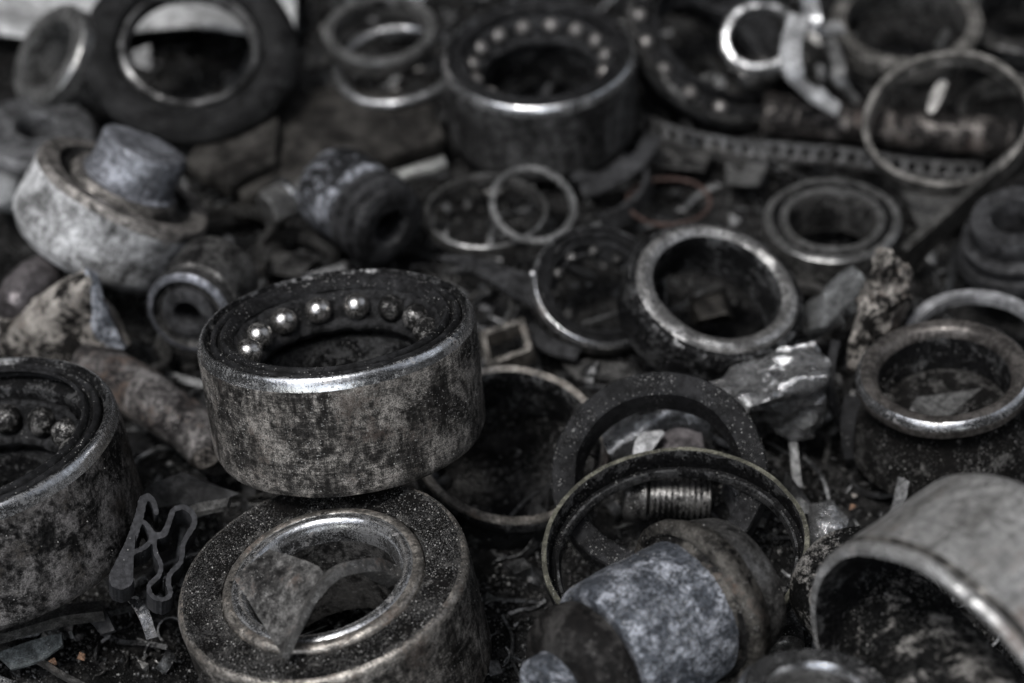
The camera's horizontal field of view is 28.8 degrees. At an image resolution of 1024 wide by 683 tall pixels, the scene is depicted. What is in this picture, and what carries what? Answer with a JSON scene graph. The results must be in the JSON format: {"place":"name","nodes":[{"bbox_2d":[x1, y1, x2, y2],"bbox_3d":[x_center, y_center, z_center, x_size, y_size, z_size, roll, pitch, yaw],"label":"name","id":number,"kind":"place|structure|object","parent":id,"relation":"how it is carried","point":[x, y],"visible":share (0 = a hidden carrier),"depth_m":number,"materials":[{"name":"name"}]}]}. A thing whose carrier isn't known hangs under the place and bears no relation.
{"place":"outdoors","nodes":[
{"label":"outdoors","id":0,"kind":"place"},
{"bbox_2d":[0,0,1023,682],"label":"ground","id":1,"kind":"structure","parent":0,"point":[496,444],"depth_m":0.55,"materials":[{"name":"soil"}]},
{"bbox_2d":[0,172,19,212],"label":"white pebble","id":2,"kind":"object","parent":1,"relation":"on","point":[9,186],"visible":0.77,"depth_m":0.55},
{"bbox_2d":[0,255,63,317],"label":"rounded pin","id":3,"kind":"object","parent":1,"relation":"on","point":[26,282],"visible":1,"depth_m":0.51,"materials":[{"name":"grey metal"}]},
{"bbox_2d":[0,634,63,669],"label":"glassy chip","id":4,"kind":"object","parent":1,"relation":"on","point":[25,654],"visible":1,"depth_m":0.43,"materials":[{"name":"glass"}]},
{"bbox_2d":[0,644,83,682],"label":"thin wire","id":5,"kind":"object","parent":1,"relation":"on","point":[54,670],"visible":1,"depth_m":0.43,"materials":[{"name":"metal"}]},
{"bbox_2d":[0,96,98,183],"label":"hub","id":6,"kind":"object","parent":1,"relation":"on","point":[29,127],"visible":0.67,"depth_m":0.57,"materials":[{"name":"metal"}]},
{"bbox_2d":[0,600,104,642],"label":"strip","id":7,"kind":"object","parent":1,"relation":"on","point":[79,613],"visible":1,"depth_m":0.43,"materials":[{"name":"metal"}]},
{"bbox_2d":[48,658,56,664],"bbox_3d":[-0.099,0.069,0.429,0.002,0.001,0.002,0,40,0],"label":"crumb","id":8,"kind":"object","parent":1,"relation":"on","point":[53,661],"visible":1,"depth_m":0.43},
{"bbox_2d":[0,270,128,362],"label":"bent casting shard","id":9,"kind":"object","parent":1,"relation":"on","point":[54,321],"visible":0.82,"depth_m":0.50,"materials":[{"name":"metal"}]},
{"bbox_2d":[84,267,125,349],"bbox_3d":[-0.102,-0.008,0.497,0.010,0.018,0.013,0,40,0],"label":"zinc strip","id":10,"kind":"object","parent":9,"relation":"attached to","point":[105,332],"visible":1,"depth_m":0.49,"materials":[{"name":"metal"}]},
{"bbox_2d":[0,357,143,630],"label":"ball bearing","id":11,"kind":"object","parent":1,"relation":"on","point":[71,495],"visible":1,"depth_m":0.42,"materials":[{"name":"metal"}]},
{"bbox_2d":[14,4,131,122],"bbox_3d":[-0.129,-0.081,0.587,0.020,0.032,0.032,26,2,-45],"label":"upright pipe flange","id":12,"kind":"object","parent":1,"relation":"on","point":[54,52],"visible":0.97,"depth_m":0.58,"materials":[{"name":"grey metal"}]},
{"bbox_2d":[77,652,84,660],"bbox_3d":[-0.093,0.068,0.431,0.002,0.001,0.002,0,40,0],"label":"crumb","id":13,"kind":"object","parent":1,"relation":"on","point":[81,656],"visible":1,"depth_m":0.43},
{"bbox_2d":[91,608,116,635],"bbox_3d":[-0.090,0.061,0.435,0.009,0.004,0.006,0,40,0],"label":"rubber flap","id":14,"kind":"object","parent":1,"relation":"on","point":[106,626],"visible":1,"depth_m":0.43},
{"bbox_2d":[12,123,206,296],"bbox_3d":[-0.103,-0.037,0.522,0.048,0.034,0.048,27,18,-12],"label":"silver hub","id":15,"kind":"object","parent":1,"relation":"on","point":[117,207],"visible":0.99,"depth_m":0.51,"materials":[{"name":"metal"}]},
{"bbox_2d":[128,591,156,640],"bbox_3d":[-0.081,0.058,0.429,0.011,0.005,0.014,0,40,0],"label":"curved bright strip","id":16,"kind":"object","parent":1,"relation":"on","point":[137,603],"visible":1,"depth_m":0.43,"materials":[{"name":"metal"}]},
{"bbox_2d":[0,0,293,36],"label":"pale cloth","id":17,"kind":"object","parent":1,"relation":"on","point":[20,17],"visible":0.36,"depth_m":0.63,"materials":[{"name":"fabric"}]},
{"bbox_2d":[73,345,225,476],"bbox_3d":[-0.089,0.015,0.489,0.056,0.014,0.015,31,49,32],"label":"cast arm","id":18,"kind":"object","parent":1,"relation":"on","point":[151,401],"visible":0.8,"depth_m":0.48},
{"bbox_2d":[109,493,196,614],"bbox_3d":[-0.076,0.043,0.421,0.018,0.016,0.025,1,62,-10],"label":"rubber profile seal","id":19,"kind":"object","parent":1,"relation":"on","point":[133,555],"visible":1,"depth_m":0.42,"materials":[{"name":"rubber"}]},
{"bbox_2d":[145,336,171,372],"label":"broken ring","id":20,"kind":"object","parent":1,"relation":"on","point":[162,347],"visible":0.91,"depth_m":0.51,"materials":[{"name":"metal"}]},
{"bbox_2d":[84,0,297,144],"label":"rubber seal wheel","id":21,"kind":"object","parent":1,"relation":"on","point":[252,98],"visible":0.98,"depth_m":0.57,"materials":[{"name":"rubber"}]},
{"bbox_2d":[144,472,239,505],"bbox_3d":[-0.073,0.034,0.454,0.024,0.007,0.006,0,40,0],"label":"dark plate","id":22,"kind":"object","parent":1,"relation":"on","point":[187,489],"visible":0.89,"depth_m":0.45,"materials":[{"name":"grey metal"}]},
{"bbox_2d":[146,236,258,351],"bbox_3d":[-0.078,-0.012,0.503,0.022,0.022,0.023,37,32,-8],"label":"round bushing","id":23,"kind":"object","parent":1,"relation":"on","point":[198,284],"visible":0.83,"depth_m":0.50,"materials":[{"name":"metal"}]},
{"bbox_2d":[189,446,219,468],"bbox_3d":[-0.073,0.026,0.474,0.008,0.010,0.013,0,40,0],"label":"rusty lump","id":24,"kind":"object","parent":1,"relation":"on","point":[204,458],"visible":0.88,"depth_m":0.47,"materials":[{"name":"brown metal"}]},
{"bbox_2d":[189,498,230,516],"bbox_3d":[-0.069,0.038,0.447,0.012,0.005,0.003,0,40,0],"label":"grey wedge","id":25,"kind":"object","parent":1,"relation":"on","point":[212,507],"visible":0.82,"depth_m":0.45,"materials":[{"name":"metal"}]},
{"bbox_2d":[203,204,273,246],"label":"broken ring","id":26,"kind":"object","parent":1,"relation":"on","point":[229,209],"visible":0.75,"depth_m":0.56,"materials":[{"name":"metal"}]},
{"bbox_2d":[256,177,302,227],"bbox_3d":[-0.059,-0.040,0.548,0.020,0.014,0.014,-30,52,-27],"label":"hex bolt","id":27,"kind":"object","parent":1,"relation":"on","point":[277,203],"visible":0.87,"depth_m":0.54,"materials":[{"name":"grey metal"}]},
{"bbox_2d":[254,250,320,277],"bbox_3d":[-0.062,-0.021,0.542,0.019,0.003,0.013,8,41,10],"label":"scrap plate","id":28,"kind":"object","parent":1,"relation":"on","point":[289,264],"visible":0.8,"depth_m":0.54,"materials":[{"name":"metal"}]},
{"bbox_2d":[254,226,339,271],"bbox_3d":[-0.061,-0.026,0.545,0.023,0.010,0.015,-22,45,-24],"label":"broken ring","id":29,"kind":"object","parent":1,"relation":"on","point":[322,244],"visible":1,"depth_m":0.55,"materials":[{"name":"metal"}]},
{"bbox_2d":[178,485,491,682],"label":"thick bearing","id":30,"kind":"object","parent":1,"relation":"on","point":[425,621],"visible":0.98,"depth_m":0.41,"materials":[{"name":"metal"}]},
{"bbox_2d":[233,550,400,658],"bbox_3d":[-0.037,0.048,0.400,0.031,0.014,0.025,-20,44,-22],"label":"curved metal scrap","id":31,"kind":"object","parent":30,"relation":"on","point":[283,592],"visible":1,"depth_m":0.40,"materials":[{"name":"metal"}]},
{"bbox_2d":[197,268,485,497],"bbox_3d":[-0.037,0.008,0.442,0.062,0.029,0.062,-8,24,-5],"label":"stacked ball bearing","id":32,"kind":"object","parent":30,"relation":"on","point":[341,383],"visible":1,"depth_m":0.42,"materials":[{"name":"metal"}]},
{"bbox_2d":[231,86,443,224],"bbox_3d":[-0.055,-0.059,0.585,0.070,0.012,0.046,-18,43,-21],"label":"flat stone","id":33,"kind":"object","parent":1,"relation":"on","point":[312,125],"visible":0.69,"depth_m":0.58,"materials":[{"name":"stone"}]},
{"bbox_2d":[185,116,278,197],"bbox_3d":[-0.080,-0.052,0.568,0.027,0.007,0.035,0,40,0],"label":"thin stone slab","id":34,"kind":"object","parent":33,"relation":"on","point":[231,168],"depth_m":0.56,"materials":[{"name":"stone"}]},
{"bbox_2d":[333,24,449,108],"bbox_3d":[-0.035,-0.083,0.602,0.039,0.004,0.039,-8,47,-2],"label":"metal ring","id":35,"kind":"object","parent":33,"relation":"on","point":[352,95],"visible":0.85,"depth_m":0.59,"materials":[{"name":"silver metal"}]},
{"bbox_2d":[323,0,437,77],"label":"ring","id":36,"kind":"object","parent":35,"relation":"on","point":[342,18],"visible":1,"depth_m":0.59,"materials":[{"name":"metal"}]},
{"bbox_2d":[297,147,421,263],"bbox_3d":[-0.041,-0.037,0.540,0.025,0.025,0.030,-25,43,-31],"label":"ribbed bushing","id":37,"kind":"object","parent":1,"relation":"on","point":[359,205],"visible":1,"depth_m":0.53,"materials":[{"name":"metal"}]},
{"bbox_2d":[392,155,447,181],"bbox_3d":[-0.026,-0.048,0.560,0.016,0.005,0.005,-19,61,-11],"label":"threaded stud","id":38,"kind":"object","parent":1,"relation":"on","point":[421,170],"visible":0.83,"depth_m":0.56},
{"bbox_2d":[15,1,945,680],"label":"grey fragments","id":39,"kind":"object","parent":1,"relation":"on","point":[495,669],"visible":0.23,"depth_m":0.56,"materials":[{"name":"metal"}]},
{"bbox_2d":[425,173,548,257],"bbox_3d":[-0.007,-0.035,0.549,0.034,0.005,0.034,-3,41,0],"label":"thin steel ring","id":40,"kind":"object","parent":1,"relation":"on","point":[488,251],"visible":0.99,"depth_m":0.55,"materials":[{"name":"grey metal"}]},
{"bbox_2d":[489,165,576,244],"bbox_3d":[0.006,-0.037,0.538,0.024,0.002,0.024,22,62,-1],"label":"washer","id":41,"kind":"object","parent":40,"relation":"on","point":[560,182],"visible":1,"depth_m":0.54,"materials":[{"name":"grey metal"}]},
{"bbox_2d":[468,288,514,323],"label":"broken ring","id":42,"kind":"object","parent":1,"relation":"on","point":[473,296],"visible":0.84,"depth_m":0.52,"materials":[{"name":"metal"}]},
{"bbox_2d":[472,291,520,332],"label":"dark ring","id":43,"kind":"object","parent":1,"relation":"on","point":[479,299],"visible":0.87,"depth_m":0.52,"materials":[{"name":"metal"}]},
{"bbox_2d":[2,0,999,662],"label":"dark pieces","id":44,"kind":"object","parent":1,"relation":"on","point":[902,488],"visible":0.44,"depth_m":0.54,"materials":[{"name":"metal"}]},
{"bbox_2d":[480,318,535,367],"bbox_3d":[-0.001,0.001,0.504,0.014,0.005,0.013,-25,48,0],"label":"square nut","id":45,"kind":"object","parent":1,"relation":"on","point":[491,337],"visible":0.98,"depth_m":0.50,"materials":[{"name":"metal"}]},
{"bbox_2d":[415,366,608,551],"bbox_3d":[-0.001,0.028,0.476,0.047,0.015,0.047,6,50,0],"label":"steel sleeve","id":46,"kind":"object","parent":1,"relation":"on","point":[548,395],"visible":0.52,"depth_m":0.48,"materials":[{"name":"metal"}]},
{"bbox_2d":[0,0,1023,682],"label":"dark fragments","id":47,"kind":"object","parent":1,"relation":"on","point":[516,564],"visible":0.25,"depth_m":0.54,"materials":[{"name":"metal"}]},
{"bbox_2d":[437,255,535,308],"bbox_3d":[-0.005,-0.018,0.518,0.033,0.004,0.009,23,45,25],"label":"torn rubber sheet","id":48,"kind":"object","parent":47,"relation":"on","point":[511,281],"visible":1,"depth_m":0.52,"materials":[{"name":"rubber"}]},
{"bbox_2d":[528,270,534,278],"bbox_3d":[0.005,-0.017,0.513,0.003,0.003,0.003,0,40,0],"label":"loose ball","id":49,"kind":"object","parent":48,"relation":"on","point":[531,273],"visible":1,"depth_m":0.51,"materials":[{"name":"metal"}]},
{"bbox_2d":[0,0,1023,682],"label":"black grit","id":50,"kind":"object","parent":1,"relation":"on","point":[508,582],"visible":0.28,"depth_m":0.53,"materials":[{"name":"soil"}]},
{"bbox_2d":[442,0,637,181],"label":"ball bearing","id":51,"kind":"object","parent":1,"relation":"on","point":[491,55],"visible":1,"depth_m":0.57,"materials":[{"name":"metal"}]},
{"bbox_2d":[142,27,954,659],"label":"bright shavings","id":52,"kind":"object","parent":1,"relation":"on","point":[500,555],"visible":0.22,"depth_m":0.57,"materials":[{"name":"grey metal"}]},
{"bbox_2d":[527,322,581,361],"bbox_3d":[0.009,0.000,0.509,0.020,0.002,0.007,31,49,31],"label":"dark flat strip","id":53,"kind":"object","parent":1,"relation":"on","point":[542,340],"visible":1,"depth_m":0.51,"materials":[{"name":"metal"}]},
{"bbox_2d":[556,357,634,380],"bbox_3d":[0.022,0.007,0.508,0.022,0.003,0.012,0,40,0],"label":"scrap plate","id":54,"kind":"object","parent":1,"relation":"on","point":[616,370],"visible":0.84,"depth_m":0.51,"materials":[{"name":"metal"}]},
{"bbox_2d":[530,226,666,356],"bbox_3d":[0.022,-0.013,0.517,0.036,0.009,0.036,22,62,2],"label":"open ball bearing","id":55,"kind":"object","parent":1,"relation":"on","point":[558,255],"visible":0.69,"depth_m":0.51,"materials":[{"name":"metal"}]},
{"bbox_2d":[570,155,628,184],"bbox_3d":[0.026,-0.048,0.566,0.020,0.003,0.010,-12,42,-14],"label":"rubber strap","id":56,"kind":"object","parent":1,"relation":"on","point":[580,177],"visible":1,"depth_m":0.56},
{"bbox_2d":[579,133,661,198],"bbox_3d":[0.032,-0.050,0.564,0.011,0.004,0.036,29,48,30],"label":"rubber strap","id":57,"kind":"object","parent":1,"relation":"on","point":[635,163],"visible":1,"depth_m":0.56,"materials":[{"name":"rubber"}]},
{"bbox_2d":[599,167,653,228],"bbox_3d":[0.034,-0.040,0.560,0.010,0.010,0.027,19,44,22],"label":"broken ring","id":58,"kind":"object","parent":1,"relation":"on","point":[638,202],"visible":1,"depth_m":0.56,"materials":[{"name":"grey metal"}]},
{"bbox_2d":[520,517,785,682],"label":"suspension bushing","id":59,"kind":"object","parent":1,"relation":"on","point":[678,600],"visible":1,"depth_m":0.38,"materials":[{"name":"grey metal"}]},
{"bbox_2d":[602,410,712,461],"bbox_3d":[0.034,0.023,0.471,0.027,0.012,0.010,-4,40,-5],"label":"folded metal sheet","id":60,"kind":"object","parent":1,"relation":"on","point":[620,436],"visible":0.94,"depth_m":0.47,"materials":[{"name":"metal"}]},
{"bbox_2d":[550,371,767,568],"bbox_3d":[0.033,0.031,0.449,0.049,0.010,0.049,-14,67,3],"label":"rubber ring","id":61,"kind":"object","parent":1,"relation":"on","point":[594,417],"visible":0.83,"depth_m":0.45,"materials":[{"name":"rubber"}]},
{"bbox_2d":[540,447,809,615],"bbox_3d":[0.035,0.045,0.425,0.058,0.008,0.057,-7,44,4],"label":"thin channel ring","id":62,"kind":"object","parent":61,"relation":"on","point":[582,498],"visible":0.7,"depth_m":0.44,"materials":[{"name":"metal"}]},
{"bbox_2d":[623,477,712,520],"bbox_3d":[0.035,0.035,0.453,0.020,0.011,0.011,2,40,2],"label":"threaded bolt","id":63,"kind":"object","parent":1,"relation":"on","point":[674,498],"visible":0.99,"depth_m":0.45,"materials":[{"name":"metal"}]},
{"bbox_2d":[626,177,710,226],"bbox_3d":[0.044,-0.039,0.558,0.024,0.002,0.024,-1,36,5],"label":"copper ring","id":64,"kind":"object","parent":1,"relation":"on","point":[703,189],"visible":0.97,"depth_m":0.56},
{"bbox_2d":[651,142,708,172],"bbox_3d":[0.048,-0.054,0.581,0.018,0.003,0.016,7,40,8],"label":"scrap plate","id":65,"kind":"object","parent":1,"relation":"on","point":[670,156],"visible":1,"depth_m":0.58,"materials":[{"name":"metal"}]},
{"bbox_2d":[655,428,705,449],"bbox_3d":[0.039,0.026,0.463,0.012,0.005,0.012,0,40,0],"label":"purple grey plate","id":66,"kind":"object","parent":1,"relation":"on","point":[680,437],"visible":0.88,"depth_m":0.47,"materials":[{"name":"brown metal"}]},
{"bbox_2d":[633,430,664,453],"bbox_3d":[0.032,0.025,0.461,0.008,0.004,0.010,0,40,0],"label":"bright flake","id":67,"kind":"object","parent":66,"relation":"on","point":[647,441],"visible":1,"depth_m":0.46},
{"bbox_2d":[646,146,742,177],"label":"broken ring","id":68,"kind":"object","parent":1,"relation":"on","point":[721,154],"visible":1,"depth_m":0.58,"materials":[{"name":"metal"}]},
{"bbox_2d":[617,223,802,381],"bbox_3d":[0.050,-0.010,0.497,0.046,0.015,0.046,22,50,5],"label":"tilted bearing ring","id":69,"kind":"object","parent":1,"relation":"on","point":[659,336],"visible":0.94,"depth_m":0.49,"materials":[{"name":"metal"}]},
{"bbox_2d":[623,0,797,131],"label":"thin ball race","id":70,"kind":"object","parent":1,"relation":"on","point":[670,84],"visible":0.85,"depth_m":0.59,"materials":[{"name":"metal"}]},
{"bbox_2d":[719,1,789,74],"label":"chrome ring","id":71,"kind":"object","parent":70,"relation":"on","point":[736,14],"visible":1,"depth_m":0.58,"materials":[{"name":"metal"}]},
{"bbox_2d":[800,0,844,35],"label":"upright chrome strip","id":72,"kind":"object","parent":71,"relation":"on","point":[831,28],"visible":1,"depth_m":0.58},
{"bbox_2d":[734,52,784,94],"bbox_3d":[0.076,-0.082,0.598,0.018,0.011,0.011,-19,27,10],"label":"dark spacer","id":73,"kind":"object","parent":70,"relation":"in","point":[750,84],"visible":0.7,"depth_m":0.59,"materials":[{"name":"metal"}]},
{"bbox_2d":[690,289,730,324],"bbox_3d":[0.052,-0.010,0.518,0.011,0.007,0.020,0,40,0],"label":"tan stone","id":74,"kind":"object","parent":1,"relation":"on","point":[712,307],"visible":1,"depth_m":0.51,"materials":[{"name":"stone"}]},
{"bbox_2d":[720,483,737,513],"bbox_3d":[0.045,0.041,0.448,0.011,0.008,0.024,10,49,5],"label":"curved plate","id":75,"kind":"object","parent":1,"relation":"on","point":[729,495],"visible":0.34,"depth_m":0.45,"materials":[{"name":"metal"}]},
{"bbox_2d":[725,159,769,187],"bbox_3d":[0.067,-0.048,0.574,0.013,0.003,0.014,7,41,9],"label":"scrap plate","id":76,"kind":"object","parent":1,"relation":"on","point":[751,175],"visible":1,"depth_m":0.57,"materials":[{"name":"grey metal"}]},
{"bbox_2d":[711,340,829,440],"bbox_3d":[0.061,0.013,0.473,0.032,0.023,0.021,-14,42,-16],"label":"aluminium casting","id":77,"kind":"object","parent":1,"relation":"on","point":[781,392],"visible":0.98,"depth_m":0.47,"materials":[{"name":"metal"}]},
{"bbox_2d":[768,586,804,654],"bbox_3d":[0.058,0.061,0.428,0.008,0.008,0.015,1,40,1],"label":"short screw","id":78,"kind":"object","parent":1,"relation":"on","point":[792,636],"visible":0.41,"depth_m":0.42,"materials":[{"name":"metal"}]},
{"bbox_2d":[758,281,824,315],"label":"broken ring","id":79,"kind":"object","parent":1,"relation":"on","point":[812,289],"visible":0.36,"depth_m":0.53,"materials":[{"name":"metal"}]},
{"bbox_2d":[788,442,802,486],"bbox_3d":[0.067,0.029,0.472,0.003,0.008,0.009,0,40,0],"label":"bent strip","id":80,"kind":"object","parent":1,"relation":"on","point":[794,462],"visible":1,"depth_m":0.47,"materials":[{"name":"grey metal"}]},
{"bbox_2d":[637,109,981,180],"bbox_3d":[0.084,-0.055,0.579,0.104,0.006,0.011,11,41,13],"label":"roller cage strip","id":81,"kind":"object","parent":1,"relation":"on","point":[828,155],"visible":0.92,"depth_m":0.58,"materials":[{"name":"metal"}]},
{"bbox_2d":[738,648,885,682],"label":"stepped hub","id":82,"kind":"object","parent":1,"relation":"on","point":[807,665],"visible":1,"depth_m":0.37,"materials":[{"name":"grey metal"}]},
{"bbox_2d":[807,502,848,545],"bbox_3d":[0.073,0.042,0.456,0.010,0.012,0.024,5,40,6],"label":"foil lump","id":83,"kind":"object","parent":1,"relation":"on","point":[824,519],"visible":0.6,"depth_m":0.45,"materials":[{"name":"metal"}]},
{"bbox_2d":[763,178,901,296],"bbox_3d":[0.087,-0.028,0.541,0.037,0.014,0.037,3,42,9],"label":"grooved bearing","id":84,"kind":"object","parent":1,"relation":"on","point":[869,216],"visible":0.77,"depth_m":0.54,"materials":[{"name":"metal"}]},
{"bbox_2d":[826,340,841,427],"bbox_3d":[0.079,0.010,0.488,0.005,0.014,0.018,0,40,0],"label":"bent strip","id":85,"kind":"object","parent":1,"relation":"on","point":[835,412],"visible":0.91,"depth_m":0.49,"materials":[{"name":"metal"}]},
{"bbox_2d":[803,266,865,337],"bbox_3d":[0.082,-0.009,0.503,0.017,0.015,0.013,-11,41,-13],"label":"melted metal blob","id":86,"kind":"object","parent":1,"relation":"on","point":[832,306],"visible":1,"depth_m":0.50,"materials":[{"name":"metal"}]},
{"bbox_2d":[840,395,860,459],"bbox_3d":[0.082,0.021,0.483,0.006,0.009,0.015,0,40,0],"label":"bent strip","id":87,"kind":"object","parent":1,"relation":"on","point":[851,404],"visible":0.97,"depth_m":0.48,"materials":[{"name":"metal"}]},
{"bbox_2d":[847,241,911,372],"bbox_3d":[0.094,-0.011,0.504,0.015,0.037,0.044,10,41,11],"label":"spiky shard","id":88,"kind":"object","parent":1,"relation":"on","point":[884,306],"visible":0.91,"depth_m":0.49,"materials":[{"name":"metal"}]},
{"bbox_2d":[760,93,1014,158],"bbox_3d":[0.109,-0.062,0.581,0.072,0.013,0.013,7,40,8],"label":"rusty shaft","id":89,"kind":"object","parent":1,"relation":"on","point":[792,117],"visible":0.95,"depth_m":0.58,"materials":[{"name":"brown metal"}]},
{"bbox_2d":[779,13,840,116],"bbox_3d":[0.085,-0.080,0.572,0.018,0.018,0.028,0,40,0],"label":"bent chrome strip","id":90,"kind":"object","parent":89,"relation":"on","point":[793,34],"visible":1,"depth_m":0.57,"materials":[{"name":"metal"}]},
{"bbox_2d":[801,0,820,34],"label":"ragged chrome shred","id":91,"kind":"object","parent":90,"relation":"hanging from","point":[812,8],"visible":1,"depth_m":0.57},
{"bbox_2d":[816,85,840,105],"bbox_3d":[0.091,-0.070,0.570,0.008,0.006,0.006,0,40,0],"label":"curled bright shred","id":92,"kind":"object","parent":89,"relation":"on","point":[823,93],"visible":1,"depth_m":0.57,"materials":[{"name":"silver metal"}]},
{"bbox_2d":[819,35,859,104],"bbox_3d":[0.096,-0.080,0.581,0.012,0.012,0.021,0,40,0],"label":"tarnished shred","id":93,"kind":"object","parent":89,"relation":"on","point":[838,74],"visible":1,"depth_m":0.58,"materials":[{"name":"grey metal"}]},
{"bbox_2d":[927,79,947,113],"bbox_3d":[0.123,-0.071,0.575,0.006,0.007,0.009,0,40,0],"label":"metal splinter","id":94,"kind":"object","parent":89,"relation":"on","point":[938,92],"visible":1,"depth_m":0.57,"materials":[{"name":"metal"}]},
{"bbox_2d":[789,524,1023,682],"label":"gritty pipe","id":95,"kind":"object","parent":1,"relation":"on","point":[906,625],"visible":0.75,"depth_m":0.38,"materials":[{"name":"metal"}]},
{"bbox_2d":[830,0,983,93],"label":"wide far ring","id":96,"kind":"object","parent":1,"relation":"on","point":[961,21],"visible":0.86,"depth_m":0.60,"materials":[{"name":"beige metal"}]},
{"bbox_2d":[812,473,1023,669],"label":"bearing shell","id":97,"kind":"object","parent":1,"relation":"on","point":[960,537],"visible":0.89,"depth_m":0.35,"materials":[{"name":"metal"}]},
{"bbox_2d":[904,192,962,228],"bbox_3d":[0.119,-0.037,0.560,0.017,0.003,0.026,0,40,0],"label":"scrap plate","id":98,"kind":"object","parent":1,"relation":"on","point":[924,209],"visible":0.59,"depth_m":0.56,"materials":[{"name":"grey metal"}]},
{"bbox_2d":[853,320,1023,500],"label":"flanged hub","id":99,"kind":"object","parent":1,"relation":"on","point":[899,371],"visible":0.93,"depth_m":0.47,"materials":[{"name":"grey metal"}]},
{"bbox_2d":[909,388,980,415],"bbox_3d":[0.103,0.015,0.472,0.019,0.002,0.011,0,40,0],"label":"flat metal flake","id":100,"kind":"object","parent":99,"relation":"in","point":[949,403],"visible":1,"depth_m":0.47,"materials":[{"name":"metal"}]},
{"bbox_2d":[935,28,949,51],"bbox_3d":[0.124,-0.086,0.575,0.004,0.009,0.004,0,40,0],"label":"metal splinter","id":101,"kind":"object","parent":1,"relation":"on","point":[941,42],"visible":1,"depth_m":0.57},
{"bbox_2d":[862,50,1023,197],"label":"thin hoop","id":102,"kind":"object","parent":1,"relation":"on","point":[888,84],"visible":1,"depth_m":0.56,"materials":[{"name":"beige metal"}]},
{"bbox_2d":[900,142,1023,271],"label":"flat bar","id":103,"kind":"object","parent":1,"relation":"on","point":[924,241],"visible":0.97,"depth_m":0.54,"materials":[{"name":"metal"}]},
{"bbox_2d":[906,290,1023,325],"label":"pale flat ring","id":104,"kind":"object","parent":1,"relation":"on","point":[923,312],"visible":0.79,"depth_m":0.51,"materials":[{"name":"metal"}]},
{"bbox_2d":[957,186,1023,296],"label":"rubber boot","id":105,"kind":"object","parent":1,"relation":"on","point":[990,255],"visible":1,"depth_m":0.52,"materials":[{"name":"rubber"}]},
{"bbox_2d":[959,75,1023,114],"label":"broken ring","id":106,"kind":"object","parent":1,"relation":"on","point":[976,94],"visible":0.65,"depth_m":0.60,"materials":[{"name":"metal"}]},
{"bbox_2d":[973,0,1023,74],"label":"corner ring","id":107,"kind":"object","parent":1,"relation":"on","point":[1009,53],"visible":0.63,"depth_m":0.61,"materials":[{"name":"metal"}]}
]}

